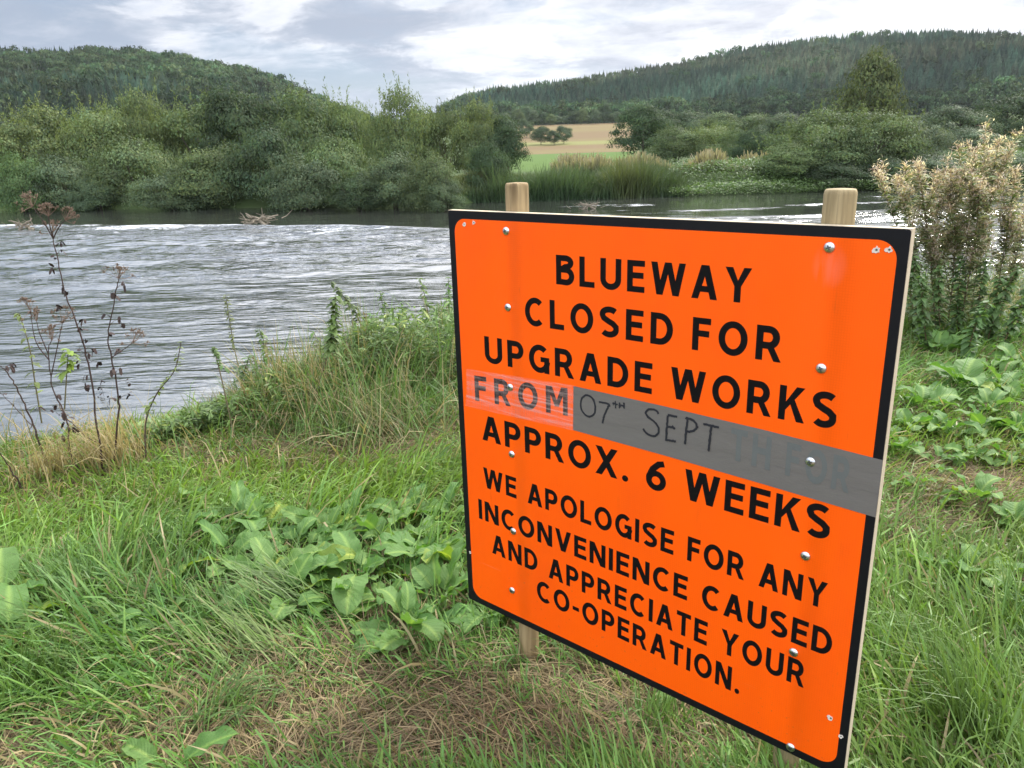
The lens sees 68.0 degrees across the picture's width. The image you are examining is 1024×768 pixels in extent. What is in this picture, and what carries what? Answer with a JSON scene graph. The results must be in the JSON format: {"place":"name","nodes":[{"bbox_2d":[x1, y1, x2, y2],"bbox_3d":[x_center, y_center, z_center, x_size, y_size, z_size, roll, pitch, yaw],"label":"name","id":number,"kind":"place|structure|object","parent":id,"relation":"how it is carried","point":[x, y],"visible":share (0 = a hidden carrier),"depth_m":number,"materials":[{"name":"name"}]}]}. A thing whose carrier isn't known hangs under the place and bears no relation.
{"place":"outdoors","nodes":[
{"label":"outdoors","id":0,"kind":"place"},
{"bbox_2d":[0,184,1023,441],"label":"river","id":1,"kind":"structure","parent":0,"point":[190,268],"depth_m":16.26,"materials":[{"name":"liquid"}]},
{"bbox_2d":[0,296,1023,767],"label":"ground","id":2,"kind":"structure","parent":0,"point":[562,666],"depth_m":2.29,"materials":[{"name":"green plant"}]},
{"bbox_2d":[0,546,46,622],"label":"dock plant","id":3,"kind":"object","parent":2,"relation":"on","point":[6,557],"visible":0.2,"depth_m":2.65,"materials":[{"name":"green plant"}]},
{"bbox_2d":[0,583,66,662],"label":"dock plant","id":4,"kind":"object","parent":2,"relation":"on","point":[9,593],"visible":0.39,"depth_m":2.48,"materials":[{"name":"green plant"}]},
{"bbox_2d":[17,296,78,467],"bbox_3d":[-2.194,0.021,3.727,0.259,0.932,0.127,1,18,8],"label":"dead stalk","id":5,"kind":"object","parent":2,"relation":"on","point":[58,396],"visible":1,"depth_m":3.65,"materials":[{"name":"brown plant"}]},
{"bbox_2d":[14,190,102,468],"bbox_3d":[-2.124,-0.213,3.685,0.280,1.414,0.163,-2,17,0],"label":"dead stalk","id":6,"kind":"object","parent":2,"relation":"on","point":[64,292],"visible":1,"depth_m":3.58,"materials":[{"name":"brown plant"}]},
{"bbox_2d":[101,263,149,460],"bbox_3d":[-1.876,-0.048,3.693,0.347,1.086,0.138,7,19,25],"label":"dead stalk","id":7,"kind":"object","parent":2,"relation":"on","point":[110,334],"visible":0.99,"depth_m":3.62,"materials":[{"name":"brown plant"}]},
{"bbox_2d":[121,725,239,767],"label":"dock plant","id":8,"kind":"object","parent":2,"relation":"on","point":[206,740],"visible":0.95,"depth_m":1.89,"materials":[{"name":"green plant"}]},
{"bbox_2d":[175,519,264,580],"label":"dock plant","id":9,"kind":"object","parent":2,"relation":"on","point":[212,530],"visible":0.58,"depth_m":2.85,"materials":[{"name":"green plant"}]},
{"bbox_2d":[187,479,274,552],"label":"dock plant","id":10,"kind":"object","parent":2,"relation":"on","point":[238,488],"visible":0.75,"depth_m":3.11,"materials":[{"name":"green plant"}]},
{"bbox_2d":[219,535,319,611],"bbox_3d":[-0.867,0.667,2.724,0.369,0.154,0.316,-9,19,-22],"label":"dock plant","id":11,"kind":"object","parent":2,"relation":"on","point":[261,540],"visible":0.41,"depth_m":2.75,"materials":[{"name":"green plant"}]},
{"bbox_2d":[245,496,296,531],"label":"dock plant","id":12,"kind":"object","parent":2,"relation":"on","point":[271,512],"visible":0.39,"depth_m":3.10,"materials":[{"name":"green plant"}]},
{"bbox_2d":[258,553,312,621],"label":"dock plant","id":13,"kind":"object","parent":2,"relation":"on","point":[303,563],"visible":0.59,"depth_m":2.60,"materials":[{"name":"green plant"}]},
{"bbox_2d":[256,516,342,572],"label":"dock plant","id":14,"kind":"object","parent":2,"relation":"on","point":[300,526],"visible":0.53,"depth_m":2.97,"materials":[{"name":"green plant"}]},
{"bbox_2d":[276,541,355,586],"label":"dock plant","id":15,"kind":"object","parent":2,"relation":"on","point":[332,559],"visible":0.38,"depth_m":2.69,"materials":[{"name":"green plant"}]},
{"bbox_2d":[281,505,362,543],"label":"dock plant","id":16,"kind":"object","parent":2,"relation":"on","point":[299,515],"visible":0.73,"depth_m":3.03,"materials":[{"name":"green plant"}]},
{"bbox_2d":[312,295,343,418],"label":"nettle","id":17,"kind":"object","parent":2,"relation":"on","point":[328,348],"visible":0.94,"depth_m":4.32,"materials":[{"name":"green plant"}]},
{"bbox_2d":[298,579,372,615],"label":"dock plant","id":18,"kind":"object","parent":2,"relation":"on","point":[314,596],"visible":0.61,"depth_m":2.54,"materials":[{"name":"green plant"}]},
{"bbox_2d":[287,529,410,614],"bbox_3d":[-0.601,0.660,2.707,0.424,0.173,0.359,10,21,33],"label":"dock plant","id":19,"kind":"object","parent":2,"relation":"on","point":[344,604],"visible":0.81,"depth_m":2.69,"materials":[{"name":"green plant"}]},
{"bbox_2d":[317,485,381,542],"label":"dock plant","id":20,"kind":"object","parent":2,"relation":"on","point":[357,493],"visible":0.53,"depth_m":3.17,"materials":[{"name":"green plant"}]},
{"bbox_2d":[353,507,427,539],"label":"dock plant","id":21,"kind":"object","parent":2,"relation":"on","point":[370,521],"visible":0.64,"depth_m":2.97,"materials":[{"name":"green plant"}]},
{"bbox_2d":[349,581,443,663],"bbox_3d":[-0.373,0.753,2.380,0.283,0.191,0.305,-14,21,-35],"label":"dock plant","id":22,"kind":"object","parent":2,"relation":"on","point":[429,625],"visible":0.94,"depth_m":2.39,"materials":[{"name":"green plant"}]},
{"bbox_2d":[372,483,448,523],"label":"dock plant","id":23,"kind":"object","parent":2,"relation":"on","point":[378,502],"visible":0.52,"depth_m":3.15,"materials":[{"name":"green plant"}]},
{"bbox_2d":[371,530,465,576],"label":"dock plant","id":24,"kind":"object","parent":2,"relation":"on","point":[395,545],"visible":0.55,"depth_m":2.83,"materials":[{"name":"green plant"}]},
{"bbox_2d":[388,541,467,626],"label":"dock plant","id":25,"kind":"object","parent":2,"relation":"on","point":[448,578],"visible":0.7,"depth_m":2.62,"materials":[{"name":"green plant"}]},
{"bbox_2d":[417,532,468,592],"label":"dock plant","id":26,"kind":"object","parent":2,"relation":"on","point":[444,550],"visible":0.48,"depth_m":2.76,"materials":[{"name":"green plant"}]},
{"bbox_2d":[443,600,504,633],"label":"dock plant","id":27,"kind":"object","parent":2,"relation":"on","point":[478,616],"visible":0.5,"depth_m":2.45,"materials":[{"name":"green plant"}]},
{"bbox_2d":[0,252,1023,765],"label":"long grass","id":28,"kind":"structure","parent":2,"relation":"on","point":[348,404],"depth_m":3.73,"materials":[{"name":"green plant"}]},
{"bbox_2d":[0,307,1023,767],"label":"dry grass","id":29,"kind":"structure","parent":2,"relation":"on","point":[480,727],"depth_m":2.10,"materials":[{"name":"brown plant"}]},
{"bbox_2d":[90,232,1023,450],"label":"undergrowth","id":30,"kind":"object","parent":2,"relation":"on","point":[205,411],"visible":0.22,"depth_m":4.63,"materials":[{"name":"green plant"}]},
{"bbox_2d":[448,182,915,767],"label":"notice sign","id":31,"kind":"object","parent":2,"relation":"on","point":[674,436],"visible":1,"depth_m":1.75,"materials":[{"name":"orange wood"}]},
{"bbox_2d":[869,158,940,316],"bbox_3d":[2.936,-1.039,5.811,0.619,1.382,0.348,-2,17,0],"label":"willowherb","id":32,"kind":"object","parent":2,"relation":"on","point":[901,199],"visible":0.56,"depth_m":5.67,"materials":[{"name":"beige plant"}]},
{"bbox_2d":[890,160,942,311],"bbox_3d":[3.160,-1.103,6.040,0.532,1.334,0.322,-6,18,-14],"label":"willowherb","id":33,"kind":"object","parent":2,"relation":"on","point":[899,179],"visible":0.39,"depth_m":5.90,"materials":[{"name":"beige plant"}]},
{"bbox_2d":[905,256,927,339],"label":"nettle","id":34,"kind":"object","parent":2,"relation":"on","point":[914,266],"visible":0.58,"depth_m":5.67,"materials":[{"name":"green plant"}]},
{"bbox_2d":[910,276,935,353],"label":"nettle","id":35,"kind":"object","parent":2,"relation":"on","point":[922,302],"visible":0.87,"depth_m":5.30,"materials":[{"name":"green plant"}]},
{"bbox_2d":[895,382,962,414],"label":"dock plant","id":36,"kind":"object","parent":2,"relation":"on","point":[924,392],"visible":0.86,"depth_m":4.22,"materials":[{"name":"green plant"}]},
{"bbox_2d":[908,152,956,324],"bbox_3d":[3.160,-1.043,5.782,0.381,1.402,0.328,10,21,34],"label":"willowherb","id":37,"kind":"object","parent":2,"relation":"on","point":[933,248],"visible":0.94,"depth_m":5.69,"materials":[{"name":"beige plant"}]},
{"bbox_2d":[912,328,969,359],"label":"dock plant","id":38,"kind":"object","parent":2,"relation":"on","point":[944,338],"visible":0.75,"depth_m":5.38,"materials":[{"name":"green plant"}]},
{"bbox_2d":[927,265,955,335],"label":"nettle","id":39,"kind":"object","parent":2,"relation":"on","point":[937,297],"visible":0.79,"depth_m":5.68,"materials":[{"name":"green plant"}]},
{"bbox_2d":[912,410,988,437],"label":"dock plant","id":40,"kind":"object","parent":2,"relation":"on","point":[940,416],"visible":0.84,"depth_m":3.83,"materials":[{"name":"green plant"}]},
{"bbox_2d":[936,161,975,327],"bbox_3d":[3.370,-1.032,5.808,0.358,1.332,0.320,-2,17,0],"label":"willowherb","id":41,"kind":"object","parent":2,"relation":"on","point":[955,245],"visible":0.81,"depth_m":5.74,"materials":[{"name":"beige plant"}]},
{"bbox_2d":[945,255,969,333],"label":"nettle","id":42,"kind":"object","parent":2,"relation":"on","point":[957,300],"visible":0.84,"depth_m":5.78,"materials":[{"name":"green plant"}]},
{"bbox_2d":[948,138,987,313],"bbox_3d":[3.509,-1.138,5.893,0.380,1.479,0.314,-6,18,-14],"label":"willowherb","id":43,"kind":"object","parent":2,"relation":"on","point":[959,148],"visible":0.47,"depth_m":5.76,"materials":[{"name":"beige plant"}]},
{"bbox_2d":[933,467,1004,504],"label":"dock plant","id":44,"kind":"object","parent":2,"relation":"on","point":[984,482],"visible":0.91,"depth_m":3.13,"materials":[{"name":"green plant"}]},
{"bbox_2d":[922,358,1021,399],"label":"dock plant","id":45,"kind":"object","parent":2,"relation":"on","point":[974,367],"visible":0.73,"depth_m":4.57,"materials":[{"name":"green plant"}]},
{"bbox_2d":[933,543,1012,586],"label":"dock plant","id":46,"kind":"object","parent":2,"relation":"on","point":[965,567],"visible":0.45,"depth_m":2.60,"materials":[{"name":"green plant"}]},
{"bbox_2d":[944,435,1005,466],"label":"dock plant","id":47,"kind":"object","parent":2,"relation":"on","point":[957,448],"visible":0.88,"depth_m":3.55,"materials":[{"name":"green plant"}]},
{"bbox_2d":[956,300,995,358],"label":"nettle","id":48,"kind":"object","parent":2,"relation":"on","point":[965,346],"visible":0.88,"depth_m":5.15,"materials":[{"name":"green plant"}]},
{"bbox_2d":[951,163,1001,331],"bbox_3d":[3.424,-0.963,5.639,0.302,1.309,0.316,7,20,27],"label":"willowherb","id":49,"kind":"object","parent":2,"relation":"on","point":[978,196],"visible":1,"depth_m":5.57,"materials":[{"name":"beige plant"}]},
{"bbox_2d":[964,261,995,337],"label":"nettle","id":50,"kind":"object","parent":2,"relation":"on","point":[984,279],"visible":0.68,"depth_m":5.67,"materials":[{"name":"green plant"}]},
{"bbox_2d":[965,115,1023,319],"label":"willowherb","id":51,"kind":"object","parent":2,"relation":"on","point":[990,167],"visible":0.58,"depth_m":5.87,"materials":[{"name":"beige plant"}]},
{"bbox_2d":[966,387,1023,417],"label":"dock plant","id":52,"kind":"object","parent":2,"relation":"on","point":[997,395],"visible":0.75,"depth_m":4.18,"materials":[{"name":"green plant"}]},
{"bbox_2d":[981,265,1023,344],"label":"nettle","id":53,"kind":"object","parent":2,"relation":"on","point":[997,310],"visible":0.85,"depth_m":5.49,"materials":[{"name":"green plant"}]},
{"bbox_2d":[984,162,1023,316],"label":"willowherb","id":54,"kind":"object","parent":2,"relation":"on","point":[1010,215],"visible":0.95,"depth_m":5.72,"materials":[{"name":"beige plant"}]},
{"bbox_2d":[985,342,1023,370],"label":"dock plant","id":55,"kind":"object","parent":2,"relation":"on","point":[1006,348],"visible":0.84,"depth_m":5.01,"materials":[{"name":"green plant"}]},
{"bbox_2d":[993,180,1023,315],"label":"willowherb","id":56,"kind":"object","parent":2,"relation":"on","point":[1014,258],"visible":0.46,"depth_m":6.07,"materials":[{"name":"beige plant"}]},
{"bbox_2d":[0,113,1023,210],"bbox_3d":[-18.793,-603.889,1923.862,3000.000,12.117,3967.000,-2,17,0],"label":"bank","id":57,"kind":"structure","parent":0,"point":[587,139],"depth_m":94.25,"materials":[{"name":"green plant"}]},
{"bbox_2d":[0,139,60,213],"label":"riverside bush","id":58,"kind":"object","parent":57,"relation":"on","point":[11,196],"visible":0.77,"depth_m":38.60,"materials":[{"name":"green plant"}]},
{"bbox_2d":[15,150,106,210],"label":"riverside bush","id":59,"kind":"object","parent":57,"relation":"on","point":[58,167],"visible":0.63,"depth_m":39.29,"materials":[{"name":"green plant"}]},
{"bbox_2d":[0,91,124,182],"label":"willow tree","id":60,"kind":"object","parent":57,"relation":"on","point":[16,131],"visible":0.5,"depth_m":44.30,"materials":[{"name":"green plant"}]},
{"bbox_2d":[58,170,126,210],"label":"riverside bush","id":61,"kind":"object","parent":57,"relation":"on","point":[83,203],"visible":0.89,"depth_m":38.34,"materials":[{"name":"green plant"}]},
{"bbox_2d":[36,91,151,180],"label":"willow tree","id":62,"kind":"object","parent":57,"relation":"on","point":[77,129],"visible":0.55,"depth_m":44.60,"materials":[{"name":"green plant"}]},
{"bbox_2d":[80,128,183,209],"bbox_3d":[-19.828,-11.330,40.279,6.411,4.427,6.296,7,19,25],"label":"riverside bush","id":63,"kind":"object","parent":57,"relation":"on","point":[130,153],"visible":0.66,"depth_m":39.05,"materials":[{"name":"green plant"}]},
{"bbox_2d":[84,73,197,177],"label":"willow tree","id":64,"kind":"object","parent":57,"relation":"on","point":[143,127],"visible":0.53,"depth_m":46.06,"materials":[{"name":"green plant"}]},
{"bbox_2d":[118,163,226,210],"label":"riverside bush","id":65,"kind":"object","parent":57,"relation":"on","point":[174,203],"visible":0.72,"depth_m":36.59,"materials":[{"name":"green plant"}]},
{"bbox_2d":[146,82,262,181],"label":"willow tree","id":66,"kind":"object","parent":57,"relation":"on","point":[178,124],"visible":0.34,"depth_m":45.84,"materials":[{"name":"green plant"}]},
{"bbox_2d":[151,139,260,207],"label":"riverside bush","id":67,"kind":"object","parent":57,"relation":"on","point":[190,163],"visible":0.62,"depth_m":36.85,"materials":[{"name":"green plant"}]},
{"bbox_2d":[188,81,295,172],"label":"willow tree","id":68,"kind":"object","parent":57,"relation":"on","point":[229,113],"visible":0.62,"depth_m":44.18,"materials":[{"name":"green plant"}]},
{"bbox_2d":[207,118,307,204],"bbox_3d":[-12.399,-10.751,37.489,5.521,4.561,5.422,-2,17,0],"label":"riverside bush","id":69,"kind":"object","parent":57,"relation":"on","point":[264,144],"visible":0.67,"depth_m":36.32,"materials":[{"name":"green plant"}]},
{"bbox_2d":[222,74,369,179],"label":"willow tree","id":70,"kind":"object","parent":57,"relation":"on","point":[302,123],"visible":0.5,"depth_m":44.79,"materials":[{"name":"green plant"}]},
{"bbox_2d":[253,140,345,211],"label":"riverside bush","id":71,"kind":"object","parent":57,"relation":"on","point":[292,196],"visible":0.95,"depth_m":34.09,"materials":[{"name":"green plant"}]},
{"bbox_2d":[296,128,383,204],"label":"riverside bush","id":72,"kind":"object","parent":57,"relation":"on","point":[334,151],"visible":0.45,"depth_m":35.77,"materials":[{"name":"green plant"}]},
{"bbox_2d":[311,83,387,172],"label":"willow tree","id":73,"kind":"object","parent":57,"relation":"on","point":[341,109],"visible":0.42,"depth_m":46.45,"materials":[{"name":"green plant"}]},
{"bbox_2d":[324,162,392,210],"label":"riverside bush","id":74,"kind":"object","parent":57,"relation":"on","point":[350,199],"visible":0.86,"depth_m":32.96,"materials":[{"name":"green plant"}]},
{"bbox_2d":[347,146,422,207],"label":"riverside bush","id":75,"kind":"object","parent":57,"relation":"on","point":[394,167],"visible":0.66,"depth_m":33.17,"materials":[{"name":"green plant"}]},
{"bbox_2d":[349,71,448,174],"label":"willow tree","id":76,"kind":"object","parent":57,"relation":"on","point":[410,115],"visible":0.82,"depth_m":43.28,"materials":[{"name":"green plant"}]},
{"bbox_2d":[393,134,467,209],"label":"riverside bush","id":77,"kind":"object","parent":57,"relation":"on","point":[431,168],"visible":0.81,"depth_m":31.88,"materials":[{"name":"green plant"}]},
{"bbox_2d":[413,97,472,176],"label":"willow tree","id":78,"kind":"object","parent":57,"relation":"on","point":[441,123],"visible":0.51,"depth_m":44.00,"materials":[{"name":"green plant"}]},
{"bbox_2d":[421,176,468,211],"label":"riverside bush","id":79,"kind":"object","parent":57,"relation":"on","point":[445,202],"visible":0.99,"depth_m":31.37,"materials":[{"name":"green plant"}]},
{"bbox_2d":[437,87,508,173],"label":"willow tree","id":80,"kind":"object","parent":57,"relation":"on","point":[479,128],"visible":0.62,"depth_m":42.78,"materials":[{"name":"green plant"}]},
{"bbox_2d":[461,135,514,194],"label":"riverside bush","id":81,"kind":"object","parent":57,"relation":"on","point":[478,157],"visible":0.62,"depth_m":36.46,"materials":[{"name":"green plant"}]},
{"bbox_2d":[486,113,531,170],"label":"willow tree","id":82,"kind":"object","parent":57,"relation":"on","point":[508,135],"visible":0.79,"depth_m":42.55,"materials":[{"name":"green plant"}]},
{"bbox_2d":[453,153,696,202],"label":"reeds","id":83,"kind":"object","parent":57,"relation":"on","point":[624,181],"visible":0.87,"depth_m":36.07,"materials":[{"name":"green plant"}]},
{"bbox_2d":[605,99,674,155],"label":"broadleaf tree","id":84,"kind":"object","parent":57,"relation":"on","point":[642,117],"visible":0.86,"depth_m":68.99,"materials":[{"name":"green plant"}]},
{"bbox_2d":[549,147,770,175],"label":"flowering herbs","id":85,"kind":"object","parent":57,"relation":"on","point":[706,155],"visible":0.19,"depth_m":40.07,"materials":[{"name":"green plant"}]},
{"bbox_2d":[642,124,713,161],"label":"broadleaf tree","id":86,"kind":"object","parent":57,"relation":"on","point":[672,137],"visible":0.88,"depth_m":61.89,"materials":[{"name":"green plant"}]},
{"bbox_2d":[669,119,746,157],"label":"broadleaf tree","id":87,"kind":"object","parent":57,"relation":"on","point":[712,133],"visible":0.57,"depth_m":61.72,"materials":[{"name":"green plant"}]},
{"bbox_2d":[726,125,781,159],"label":"broadleaf tree","id":88,"kind":"object","parent":57,"relation":"on","point":[747,139],"visible":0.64,"depth_m":52.95,"materials":[{"name":"green plant"}]},
{"bbox_2d":[750,142,829,174],"bbox_3d":[13.993,-11.291,37.981,4.185,1.717,4.110,-7,18,-17],"label":"willow tree","id":89,"kind":"object","parent":57,"relation":"on","point":[791,152],"visible":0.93,"depth_m":37.21,"materials":[{"name":"green plant"}]},
{"bbox_2d":[753,97,880,165],"bbox_3d":[15.574,-12.536,38.358,6.844,3.655,6.171,-9,19,-23],"label":"willow tree","id":90,"kind":"object","parent":57,"relation":"on","point":[823,129],"visible":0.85,"depth_m":37.49,"materials":[{"name":"green plant"}]},
{"bbox_2d":[801,157,884,187],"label":"riverside bush","id":91,"kind":"object","parent":57,"relation":"on","point":[845,168],"visible":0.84,"depth_m":36.37,"materials":[{"name":"green plant"}]},
{"bbox_2d":[669,146,1023,196],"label":"bank herbs","id":92,"kind":"object","parent":57,"relation":"on","point":[750,163],"visible":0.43,"depth_m":37.17,"materials":[{"name":"green plant"}]},
{"bbox_2d":[826,43,917,151],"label":"pointed tree","id":93,"kind":"object","parent":57,"relation":"on","point":[884,87],"visible":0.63,"depth_m":71.87,"materials":[{"name":"green plant"}]},
{"bbox_2d":[809,99,941,167],"bbox_3d":[18.477,-12.622,38.400,6.118,3.614,6.150,10,21,34],"label":"willow tree","id":94,"kind":"object","parent":57,"relation":"on","point":[882,132],"visible":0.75,"depth_m":37.44,"materials":[{"name":"green plant"}]},
{"bbox_2d":[853,150,918,185],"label":"riverside bush","id":95,"kind":"object","parent":57,"relation":"on","point":[894,164],"visible":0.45,"depth_m":36.36,"materials":[{"name":"green plant"}]},
{"bbox_2d":[885,110,958,160],"bbox_3d":[21.116,-12.743,39.551,3.731,2.886,4.332,1,18,9],"label":"willow tree","id":96,"kind":"object","parent":57,"relation":"on","point":[939,138],"visible":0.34,"depth_m":38.70,"materials":[{"name":"green plant"}]},
{"bbox_2d":[891,151,981,182],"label":"riverside bush","id":97,"kind":"object","parent":57,"relation":"on","point":[932,161],"visible":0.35,"depth_m":36.63,"materials":[{"name":"green plant"}]},
{"bbox_2d":[921,103,1007,140],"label":"broadleaf tree","id":98,"kind":"object","parent":57,"relation":"on","point":[955,114],"visible":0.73,"depth_m":78.77,"materials":[{"name":"green plant"}]},
{"bbox_2d":[938,126,1010,152],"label":"broadleaf tree","id":99,"kind":"object","parent":57,"relation":"on","point":[969,134],"visible":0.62,"depth_m":56.57,"materials":[{"name":"green plant"}]},
{"bbox_2d":[962,90,1023,138],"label":"broadleaf tree","id":100,"kind":"object","parent":57,"relation":"on","point":[1009,104],"visible":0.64,"depth_m":85.78,"materials":[{"name":"green plant"}]},
{"bbox_2d":[0,0,1023,118],"label":"sky","id":101,"kind":"structure","parent":0,"point":[445,48],"materials":[{"name":"white"}]},
{"bbox_2d":[515,56,1023,125],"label":"wooded hillside","id":102,"kind":"structure","parent":0,"point":[803,115],"depth_m":325.31,"materials":[{"name":"green plant"}]},
{"bbox_2d":[432,27,1023,124],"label":"conifer forest","id":103,"kind":"object","parent":102,"relation":"on","point":[960,68],"visible":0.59,"depth_m":365.32,"materials":[{"name":"green plant"}]},
{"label":"wooded hill","id":104,"kind":"structure","parent":0,"visible":0},
{"bbox_2d":[0,44,416,155],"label":"forest","id":105,"kind":"object","parent":104,"relation":"on","point":[94,67],"visible":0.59,"depth_m":295.44,"materials":[{"name":"green plant"}]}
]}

